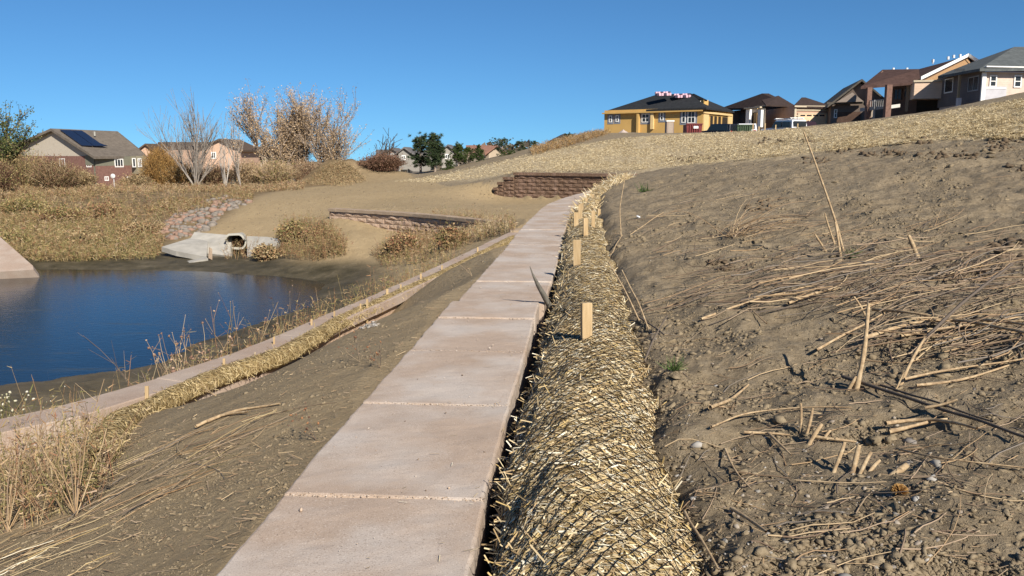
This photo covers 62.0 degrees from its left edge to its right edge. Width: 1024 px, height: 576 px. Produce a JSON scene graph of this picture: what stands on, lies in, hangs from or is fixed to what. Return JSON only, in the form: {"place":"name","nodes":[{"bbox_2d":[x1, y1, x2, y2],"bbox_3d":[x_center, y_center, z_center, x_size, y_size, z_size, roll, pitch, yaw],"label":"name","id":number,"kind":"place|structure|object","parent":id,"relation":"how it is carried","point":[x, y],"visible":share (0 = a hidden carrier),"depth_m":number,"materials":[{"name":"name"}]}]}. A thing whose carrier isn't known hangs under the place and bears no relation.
{"place":"outdoors","nodes":[
{"label":"outdoors","id":0,"kind":"place"},
{"bbox_2d":[0,269,324,384],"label":"pond water","id":1,"kind":"structure","parent":0,"point":[49,318],"depth_m":18.50,"materials":[{"name":"liquid"}]},
{"bbox_2d":[0,92,1023,575],"bbox_3d":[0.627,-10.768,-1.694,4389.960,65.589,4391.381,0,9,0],"label":"ground","id":2,"kind":"structure","parent":0,"point":[358,260],"depth_m":5.29,"materials":[{"name":"soil"}]},
{"bbox_2d":[0,159,25,190],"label":"dry bush","id":3,"kind":"object","parent":2,"relation":"on","point":[6,176],"visible":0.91,"depth_m":41.61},
{"bbox_2d":[0,226,34,246],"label":"dry bush","id":4,"kind":"object","parent":2,"relation":"on","point":[15,235],"visible":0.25,"depth_m":28.93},
{"bbox_2d":[0,237,38,278],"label":"concrete ramp","id":5,"kind":"structure","parent":2,"relation":"on","point":[14,263],"depth_m":23.78,"materials":[{"name":"concrete"}]},
{"bbox_2d":[0,440,38,531],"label":"dry weed","id":6,"kind":"object","parent":2,"relation":"on","point":[8,514],"visible":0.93,"depth_m":3.96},
{"bbox_2d":[0,100,46,167],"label":"leafy tree","id":7,"kind":"object","parent":2,"relation":"on","point":[6,144],"visible":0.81,"depth_m":45.22,"materials":[{"name":"green plant"}]},
{"bbox_2d":[0,193,53,214],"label":"dry bush","id":8,"kind":"object","parent":2,"relation":"on","point":[10,205],"visible":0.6,"depth_m":35.56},
{"bbox_2d":[0,142,54,187],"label":"dry bush","id":9,"kind":"object","parent":2,"relation":"on","point":[20,164],"visible":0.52,"depth_m":45.12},
{"bbox_2d":[0,410,57,495],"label":"dry weed","id":10,"kind":"object","parent":2,"relation":"on","point":[26,478],"visible":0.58,"depth_m":4.50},
{"bbox_2d":[21,153,86,190],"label":"dry bush","id":11,"kind":"object","parent":2,"relation":"on","point":[53,173],"visible":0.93,"depth_m":43.31,"materials":[{"name":"plant"}]},
{"bbox_2d":[10,394,102,488],"bbox_3d":[-2.378,0.805,4.388,0.349,0.539,0.380,3,9,18],"label":"dry weed","id":12,"kind":"object","parent":2,"relation":"on","point":[39,428],"visible":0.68,"depth_m":4.42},
{"bbox_2d":[26,201,89,225],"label":"dry bush","id":13,"kind":"object","parent":2,"relation":"on","point":[58,211],"visible":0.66,"depth_m":33.63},
{"bbox_2d":[0,524,123,575],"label":"fallen stems","id":14,"kind":"object","parent":2,"relation":"on","point":[13,566],"visible":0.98,"depth_m":3.27,"materials":[{"name":"plant"}]},
{"bbox_2d":[19,380,128,515],"bbox_3d":[-1.929,0.724,3.794,0.365,0.606,0.404,6,11,34],"label":"dry weed","id":15,"kind":"object","parent":2,"relation":"on","point":[74,507],"visible":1,"depth_m":3.80,"materials":[{"name":"plant"}]},
{"bbox_2d":[0,384,149,532],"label":"dry thicket","id":16,"kind":"object","parent":2,"relation":"on","point":[52,492],"visible":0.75,"depth_m":4.24,"materials":[{"name":"plant"}]},
{"bbox_2d":[11,128,145,188],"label":"solar house","id":17,"kind":"structure","parent":2,"relation":"on","point":[104,155],"depth_m":96.47,"materials":[{"name":"brown"}]},
{"bbox_2d":[0,210,157,260],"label":"olive weeds","id":18,"kind":"object","parent":2,"relation":"on","point":[106,245],"visible":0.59,"depth_m":28.39,"materials":[{"name":"plant"}]},
{"bbox_2d":[57,228,106,246],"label":"dry bush","id":19,"kind":"object","parent":2,"relation":"on","point":[82,235],"visible":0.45,"depth_m":28.87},
{"bbox_2d":[65,166,98,189],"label":"dry bush","id":20,"kind":"object","parent":2,"relation":"on","point":[89,177],"visible":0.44,"depth_m":45.44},
{"bbox_2d":[62,418,133,476],"bbox_3d":[-2.074,0.807,4.320,0.237,0.333,0.258,3,10,21],"label":"dry weed","id":21,"kind":"object","parent":2,"relation":"on","point":[106,457],"visible":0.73,"depth_m":4.31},
{"bbox_2d":[81,197,129,218],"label":"dry bush","id":22,"kind":"object","parent":2,"relation":"on","point":[97,208],"visible":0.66,"depth_m":34.63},
{"bbox_2d":[0,177,258,261],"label":"bank weeds","id":23,"kind":"object","parent":2,"relation":"on","point":[159,237],"visible":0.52,"depth_m":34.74,"materials":[{"name":"plant"}]},
{"bbox_2d":[112,170,156,186],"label":"dry bush","id":24,"kind":"object","parent":2,"relation":"on","point":[137,179],"visible":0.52,"depth_m":49.33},
{"bbox_2d":[117,219,161,236],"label":"dry bush","id":25,"kind":"object","parent":2,"relation":"on","point":[137,224],"visible":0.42,"depth_m":30.83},
{"bbox_2d":[0,177,305,198],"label":"field weeds","id":26,"kind":"object","parent":2,"relation":"on","point":[260,186],"visible":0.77,"depth_m":43.69,"materials":[{"name":"plant"}]},
{"bbox_2d":[138,144,179,185],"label":"golden bush","id":27,"kind":"object","parent":2,"relation":"on","point":[153,163],"visible":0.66,"depth_m":58.84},
{"bbox_2d":[0,401,336,562],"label":"fallen stems","id":28,"kind":"object","parent":2,"relation":"on","point":[190,433],"visible":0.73,"depth_m":4.00,"materials":[{"name":"plant"}]},
{"bbox_2d":[145,315,205,378],"bbox_3d":[-3.010,0.737,7.649,0.505,0.913,0.484,-4,10,-26],"label":"seed head weed","id":29,"kind":"object","parent":2,"relation":"on","point":[191,357],"visible":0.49,"depth_m":7.62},
{"bbox_2d":[155,157,204,187],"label":"dry bush","id":30,"kind":"object","parent":2,"relation":"on","point":[177,175],"visible":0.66,"depth_m":54.09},
{"bbox_2d":[136,89,230,184],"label":"bare tree","id":31,"kind":"object","parent":2,"relation":"on","point":[196,161],"visible":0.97,"depth_m":51.15,"materials":[{"name":"grey plant"}]},
{"bbox_2d":[157,139,260,173],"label":"pink gable house","id":32,"kind":"structure","parent":2,"relation":"on","point":[247,148],"depth_m":124.56,"materials":[{"name":"pink paint"}]},
{"bbox_2d":[190,158,233,187],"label":"dry bush","id":33,"kind":"object","parent":2,"relation":"on","point":[213,175],"visible":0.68,"depth_m":53.10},
{"bbox_2d":[194,292,240,358],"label":"seed head weed","id":34,"kind":"object","parent":2,"relation":"on","point":[227,352],"visible":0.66,"depth_m":8.36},
{"bbox_2d":[162,232,281,262],"bbox_3d":[-10.111,-1.387,28.382,3.900,0.915,4.479,-6,11,-35],"label":"culvert headwall","id":35,"kind":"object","parent":2,"relation":"on","point":[197,247],"visible":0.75,"depth_m":28.12,"materials":[{"name":"concrete"}]},
{"bbox_2d":[218,139,233,184],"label":"bare tree","id":36,"kind":"object","parent":2,"relation":"on","point":[225,180],"visible":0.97,"depth_m":48.57,"materials":[{"name":"white plant"}]},
{"bbox_2d":[220,101,245,183],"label":"bare tree","id":37,"kind":"object","parent":2,"relation":"on","point":[235,146],"visible":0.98,"depth_m":49.52,"materials":[{"name":"grey plant"}]},
{"bbox_2d":[8,241,465,414],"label":"shore weeds","id":38,"kind":"object","parent":2,"relation":"on","point":[350,299],"visible":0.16,"depth_m":9.85,"materials":[{"name":"plant"}]},
{"bbox_2d":[195,402,280,427],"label":"fallen branch","id":39,"kind":"object","parent":2,"relation":"on","point":[238,411],"visible":1,"depth_m":4.62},
{"bbox_2d":[0,262,476,572],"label":"stem litter","id":40,"kind":"object","parent":2,"relation":"on","point":[195,490],"visible":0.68,"depth_m":3.55,"materials":[{"name":"plant"}]},
{"bbox_2d":[221,232,260,259],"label":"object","id":41,"kind":"object","parent":2,"relation":"on","point":[236,250],"visible":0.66,"depth_m":27.71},
{"bbox_2d":[226,153,263,186],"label":"dry bush","id":42,"kind":"object","parent":2,"relation":"on","point":[245,177],"visible":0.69,"depth_m":51.15,"materials":[{"name":"brown plant"}]},
{"bbox_2d":[0,232,516,468],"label":"retaining wall","id":43,"kind":"structure","parent":2,"relation":"on","point":[121,398],"depth_m":7.15,"materials":[{"name":"concrete"}]},
{"bbox_2d":[249,242,282,261],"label":"dry bush","id":44,"kind":"object","parent":2,"relation":"on","point":[262,252],"visible":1,"depth_m":26.47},
{"bbox_2d":[225,80,314,167],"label":"cottonwood","id":45,"kind":"object","parent":2,"relation":"on","point":[274,150],"visible":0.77,"depth_m":51.69,"materials":[{"name":"brown plant"}]},
{"bbox_2d":[247,154,299,185],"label":"dry bush","id":46,"kind":"object","parent":2,"relation":"on","point":[274,172],"visible":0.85,"depth_m":50.19,"materials":[{"name":"brown plant"}]},
{"bbox_2d":[273,216,310,243],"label":"dry bush","id":47,"kind":"object","parent":2,"relation":"on","point":[290,229],"visible":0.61,"depth_m":27.80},
{"bbox_2d":[78,235,514,465],"bbox_3d":[-1.431,-0.076,11.825,0.956,0.460,14.796,1,9,9],"label":"straw roll","id":48,"kind":"object","parent":2,"relation":"on","point":[182,393],"visible":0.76,"depth_m":7.26,"materials":[{"name":"wicker"}]},
{"bbox_2d":[266,82,328,165],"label":"cottonwood","id":49,"kind":"object","parent":2,"relation":"on","point":[302,151],"visible":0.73,"depth_m":52.35,"materials":[{"name":"brown plant"}]},
{"bbox_2d":[287,156,322,181],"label":"dry bush","id":50,"kind":"object","parent":2,"relation":"on","point":[305,169],"visible":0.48,"depth_m":51.56,"materials":[{"name":"brown plant"}]},
{"bbox_2d":[272,207,353,260],"bbox_3d":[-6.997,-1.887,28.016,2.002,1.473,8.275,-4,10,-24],"label":"bush","id":51,"kind":"object","parent":2,"relation":"on","point":[332,238],"visible":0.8,"depth_m":25.52,"materials":[{"name":"plant"}]},
{"bbox_2d":[298,223,337,239],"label":"dry bush","id":52,"kind":"object","parent":2,"relation":"on","point":[311,230],"visible":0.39,"depth_m":26.85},
{"bbox_2d":[283,86,373,163],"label":"cottonwood","id":53,"kind":"object","parent":2,"relation":"on","point":[331,140],"visible":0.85,"depth_m":51.82,"materials":[{"name":"brown plant"}]},
{"bbox_2d":[304,159,367,186],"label":"mound brush","id":54,"kind":"object","parent":2,"relation":"on","point":[327,175],"visible":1,"depth_m":47.79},
{"bbox_2d":[212,177,516,230],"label":"slope crumbs","id":55,"kind":"object","parent":2,"relation":"on","point":[373,205],"visible":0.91,"depth_m":35.02,"materials":[{"name":"soil"}]},
{"bbox_2d":[200,140,529,186],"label":"woods","id":56,"kind":"object","parent":2,"relation":"on","point":[527,143],"visible":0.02,"depth_m":176.19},
{"bbox_2d":[356,151,408,171],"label":"rust bush","id":57,"kind":"object","parent":2,"relation":"on","point":[383,162],"visible":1,"depth_m":49.02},
{"bbox_2d":[382,231,422,257],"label":"dry bush","id":58,"kind":"object","parent":2,"relation":"on","point":[402,240],"visible":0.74,"depth_m":23.89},
{"bbox_2d":[216,189,592,575],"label":"sidewalk","id":59,"kind":"structure","parent":2,"relation":"on","point":[393,535],"depth_m":3.47,"materials":[{"name":"concrete"}]},
{"bbox_2d":[290,229,552,501],"bbox_3d":[0.119,-0.271,9.451,0.778,0.010,17.668,1,9,5],"label":"sandy grit","id":60,"kind":"object","parent":59,"relation":"on","point":[434,405],"visible":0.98,"depth_m":4.12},
{"bbox_2d":[394,147,436,172],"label":"white gable house","id":61,"kind":"structure","parent":2,"relation":"on","point":[406,151],"depth_m":143.94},
{"bbox_2d":[407,132,428,173],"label":"pine","id":62,"kind":"object","parent":2,"relation":"on","point":[418,146],"visible":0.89,"depth_m":55.10,"materials":[{"name":"green plant"}]},
{"bbox_2d":[328,208,520,235],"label":"retaining wall","id":63,"kind":"structure","parent":2,"relation":"on","point":[367,216],"depth_m":26.52,"materials":[{"name":"beige concrete"}]},
{"bbox_2d":[423,132,446,171],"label":"pine","id":64,"kind":"object","parent":2,"relation":"on","point":[434,145],"visible":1,"depth_m":54.04,"materials":[{"name":"green plant"}]},
{"bbox_2d":[370,204,516,264],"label":"dry shrubs","id":65,"kind":"object","parent":2,"relation":"on","point":[425,244],"visible":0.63,"depth_m":22.87,"materials":[{"name":"plant"}]},
{"bbox_2d":[432,222,470,247],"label":"dry bush","id":66,"kind":"object","parent":2,"relation":"on","point":[443,234],"visible":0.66,"depth_m":22.07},
{"bbox_2d":[449,141,469,165],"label":"juniper","id":67,"kind":"object","parent":2,"relation":"on","point":[458,155],"visible":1,"depth_m":56.13,"materials":[{"name":"green plant"}]},
{"bbox_2d":[466,145,506,162],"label":"red roof house","id":68,"kind":"structure","parent":2,"relation":"on","point":[490,151],"depth_m":135.18,"materials":[{"name":"beige paint"}]},
{"bbox_2d":[457,213,517,235],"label":"blond grass","id":69,"kind":"structure","parent":2,"relation":"on","point":[507,222],"depth_m":21.76,"materials":[{"name":"plant"}]},
{"bbox_2d":[489,137,514,152],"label":"pine","id":70,"kind":"object","parent":2,"relation":"on","point":[502,143],"visible":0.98,"depth_m":59.05,"materials":[{"name":"green plant"}]},
{"bbox_2d":[530,267,553,313],"bbox_3d":[0.273,0.088,6.929,0.058,0.589,0.502,5,10,27],"label":"grey stick","id":71,"kind":"object","parent":2,"relation":"on","point":[546,300],"visible":0.77,"depth_m":6.88,"materials":[{"name":"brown wood"}]},
{"bbox_2d":[493,172,636,197],"label":"retaining wall","id":72,"kind":"structure","parent":2,"relation":"on","point":[579,182],"depth_m":35.62,"materials":[{"name":"brick"}]},
{"bbox_2d":[530,128,609,153],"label":"bank grass","id":73,"kind":"structure","parent":2,"relation":"on","point":[557,143],"depth_m":57.47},
{"bbox_2d":[580,302,591,339],"bbox_3d":[0.422,0.290,4.852,0.062,0.418,0.031,-3,9,-17],"label":"wooden stake","id":74,"kind":"object","parent":2,"relation":"on","point":[586,318],"visible":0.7,"depth_m":4.82,"materials":[{"name":"brown wood"}]},
{"bbox_2d":[559,171,635,229],"bbox_3d":[2.211,-2.152,20.152,1.208,1.086,12.734,2,9,10],"label":"straw roll","id":75,"kind":"object","parent":2,"relation":"on","point":[594,203],"visible":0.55,"depth_m":18.63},
{"bbox_2d":[481,217,714,575],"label":"straw roll","id":76,"kind":"object","parent":2,"relation":"on","point":[585,486],"visible":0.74,"depth_m":3.05,"materials":[{"name":"wicker"}]},
{"bbox_2d":[573,240,580,265],"bbox_3d":[0.620,-0.242,8.126,0.070,0.433,0.034,2,9,13],"label":"wooden stake","id":77,"kind":"object","parent":76,"relation":"attached to","point":[577,252],"visible":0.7,"depth_m":8.09,"materials":[{"name":"brown wood"}]},
{"bbox_2d":[608,262,650,331],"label":"leaning stems","id":78,"kind":"object","parent":2,"relation":"on","point":[649,330],"visible":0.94,"depth_m":5.51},
{"bbox_2d":[635,315,667,361],"bbox_3d":[0.821,0.233,5.050,0.155,0.273,1.118,1,9,7],"label":"twig tangle","id":79,"kind":"object","parent":2,"relation":"on","point":[652,340],"visible":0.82,"depth_m":4.65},
{"bbox_2d":[602,93,733,132],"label":"unfinished house","id":80,"kind":"structure","parent":2,"relation":"on","point":[652,114],"depth_m":101.81,"materials":[{"name":"yellow wood"}]},
{"bbox_2d":[658,353,686,370],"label":"grass sprig","id":81,"kind":"object","parent":2,"relation":"on","point":[677,368],"depth_m":4.08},
{"bbox_2d":[683,123,702,132],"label":"dumpster","id":82,"kind":"object","parent":2,"relation":"on","point":[692,127],"visible":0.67,"depth_m":78.58,"materials":[{"name":"paint"}]},
{"bbox_2d":[683,510,718,569],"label":"fallen branch","id":83,"kind":"object","parent":2,"relation":"on","point":[699,536],"visible":1,"depth_m":2.46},
{"bbox_2d":[399,98,1023,182],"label":"straw mulch","id":84,"kind":"object","parent":2,"relation":"on","point":[966,125],"visible":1,"depth_m":32.66,"materials":[{"name":"plant"}]},
{"bbox_2d":[702,124,736,131],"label":"pickup truck","id":85,"kind":"object","parent":2,"relation":"on","point":[720,127],"visible":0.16,"depth_m":88.85,"materials":[{"name":"paint"}]},
{"bbox_2d":[708,384,748,409],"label":"fallen branch","id":86,"kind":"object","parent":2,"relation":"on","point":[712,406],"visible":1,"depth_m":3.63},
{"bbox_2d":[729,506,766,532],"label":"fallen branch","id":87,"kind":"object","parent":2,"relation":"on","point":[739,513],"visible":1,"depth_m":2.54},
{"bbox_2d":[673,179,824,237],"bbox_3d":[2.609,-0.751,8.789,1.735,0.744,0.924,4,10,24],"label":"grass tuft","id":88,"kind":"object","parent":2,"relation":"on","point":[737,233],"visible":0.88,"depth_m":8.62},
{"bbox_2d":[725,93,827,130],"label":"garage house","id":89,"kind":"structure","parent":2,"relation":"on","point":[761,110],"depth_m":96.37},
{"bbox_2d":[800,114,825,124],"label":"garage door","id":90,"kind":"structure","parent":89,"relation":"in","point":[820,119],"depth_m":93.62,"materials":[{"name":"white metal"}]},
{"bbox_2d":[710,406,851,427],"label":"fallen branch","id":91,"kind":"object","parent":2,"relation":"on","point":[721,422],"visible":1,"depth_m":3.37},
{"bbox_2d":[761,117,806,129],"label":"white suv","id":92,"kind":"object","parent":2,"relation":"on","point":[790,122],"visible":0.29,"depth_m":80.92,"materials":[{"name":"paint"}]},
{"bbox_2d":[744,431,856,455],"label":"fallen branch","id":93,"kind":"object","parent":2,"relation":"on","point":[770,434],"visible":1,"depth_m":3.09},
{"bbox_2d":[607,140,1023,575],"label":"soil clods","id":94,"kind":"object","parent":2,"relation":"on","point":[856,545],"visible":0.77,"depth_m":3.13,"materials":[{"name":"soil"}]},
{"bbox_2d":[609,141,1023,575],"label":"straw litter","id":95,"kind":"object","parent":2,"relation":"on","point":[948,536],"visible":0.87,"depth_m":2.74,"materials":[{"name":"plant"}]},
{"bbox_2d":[803,132,844,256],"bbox_3d":[2.587,-0.760,6.950,0.401,1.019,0.603,0,9,0],"label":"tall reed","id":96,"kind":"object","parent":2,"relation":"on","point":[839,238],"visible":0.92,"depth_m":6.98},
{"bbox_2d":[630,184,1023,270],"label":"sparse stems","id":97,"kind":"object","parent":2,"relation":"on","point":[798,256],"visible":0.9,"depth_m":7.49,"materials":[{"name":"plant"}]},
{"bbox_2d":[637,233,1023,324],"bbox_3d":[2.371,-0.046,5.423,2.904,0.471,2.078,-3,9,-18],"label":"fallen stems","id":98,"kind":"object","parent":2,"relation":"on","point":[823,286],"depth_m":5.34,"materials":[{"name":"plant"}]},
{"bbox_2d":[642,326,1023,575],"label":"sparse stems","id":99,"kind":"object","parent":2,"relation":"on","point":[822,531],"visible":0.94,"depth_m":2.66,"materials":[{"name":"plant"}]},
{"bbox_2d":[649,242,1023,575],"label":"pebbles","id":100,"kind":"object","parent":2,"relation":"on","point":[934,462],"visible":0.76,"depth_m":2.58,"materials":[{"name":"stone"}]},
{"bbox_2d":[669,135,1023,271],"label":"torn sods","id":101,"kind":"structure","parent":2,"relation":"on","point":[1005,141],"depth_m":13.87,"materials":[{"name":"soil"}]},
{"bbox_2d":[823,79,883,123],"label":"gabled house","id":102,"kind":"structure","parent":2,"relation":"on","point":[846,104],"depth_m":89.81,"materials":[{"name":"grey"}]},
{"bbox_2d":[849,444,860,473],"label":"cut stalk","id":103,"kind":"object","parent":2,"relation":"on","point":[856,457],"visible":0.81,"depth_m":2.78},
{"bbox_2d":[845,296,869,391],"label":"dead branch","id":104,"kind":"object","parent":2,"relation":"on","point":[856,381],"visible":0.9,"depth_m":3.61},
{"bbox_2d":[895,337,925,388],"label":"dead branch","id":105,"kind":"object","parent":2,"relation":"on","point":[902,377],"visible":0.76,"depth_m":3.61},
{"bbox_2d":[860,53,978,119],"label":"deck house","id":106,"kind":"structure","parent":2,"relation":"on","point":[910,91],"depth_m":79.27,"materials":[{"name":"brown"}]},
{"bbox_2d":[815,281,1023,370],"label":"fallen stems","id":107,"kind":"object","parent":2,"relation":"on","point":[968,334],"depth_m":3.99,"materials":[{"name":"plant"}]},
{"bbox_2d":[884,399,977,433],"bbox_3d":[1.508,0.464,3.012,0.308,0.112,0.235,8,12,42],"label":"fallen branch","id":108,"kind":"object","parent":2,"relation":"on","point":[923,421],"visible":1,"depth_m":3.04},
{"bbox_2d":[841,375,1023,437],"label":"fallen branch","id":109,"kind":"object","parent":2,"relation":"on","point":[964,415],"visible":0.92,"depth_m":3.20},
{"bbox_2d":[863,307,1023,338],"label":"fallen branch","id":110,"kind":"object","parent":2,"relation":"on","point":[988,321],"visible":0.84,"depth_m":4.13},
{"bbox_2d":[895,447,1023,467],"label":"fallen branch","id":111,"kind":"object","parent":2,"relation":"on","point":[900,449],"visible":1,"depth_m":2.66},
{"bbox_2d":[907,263,1012,356],"bbox_3d":[2.155,0.123,4.101,0.826,0.440,0.034,-5,10,-29],"label":"dead branch","id":112,"kind":"object","parent":2,"relation":"on","point":[948,315],"visible":0.86,"depth_m":4.08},
{"bbox_2d":[904,358,1023,386],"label":"fallen branch","id":113,"kind":"object","parent":2,"relation":"on","point":[949,381],"visible":1,"depth_m":3.57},
{"bbox_2d":[937,47,1023,109],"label":"grey roof house","id":114,"kind":"structure","parent":2,"relation":"on","point":[974,81],"depth_m":69.84,"materials":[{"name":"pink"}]},
{"bbox_2d":[0,0,1023,161],"label":"sky","id":115,"kind":"structure","parent":0,"point":[471,72],"materials":[{"name":"blue"}]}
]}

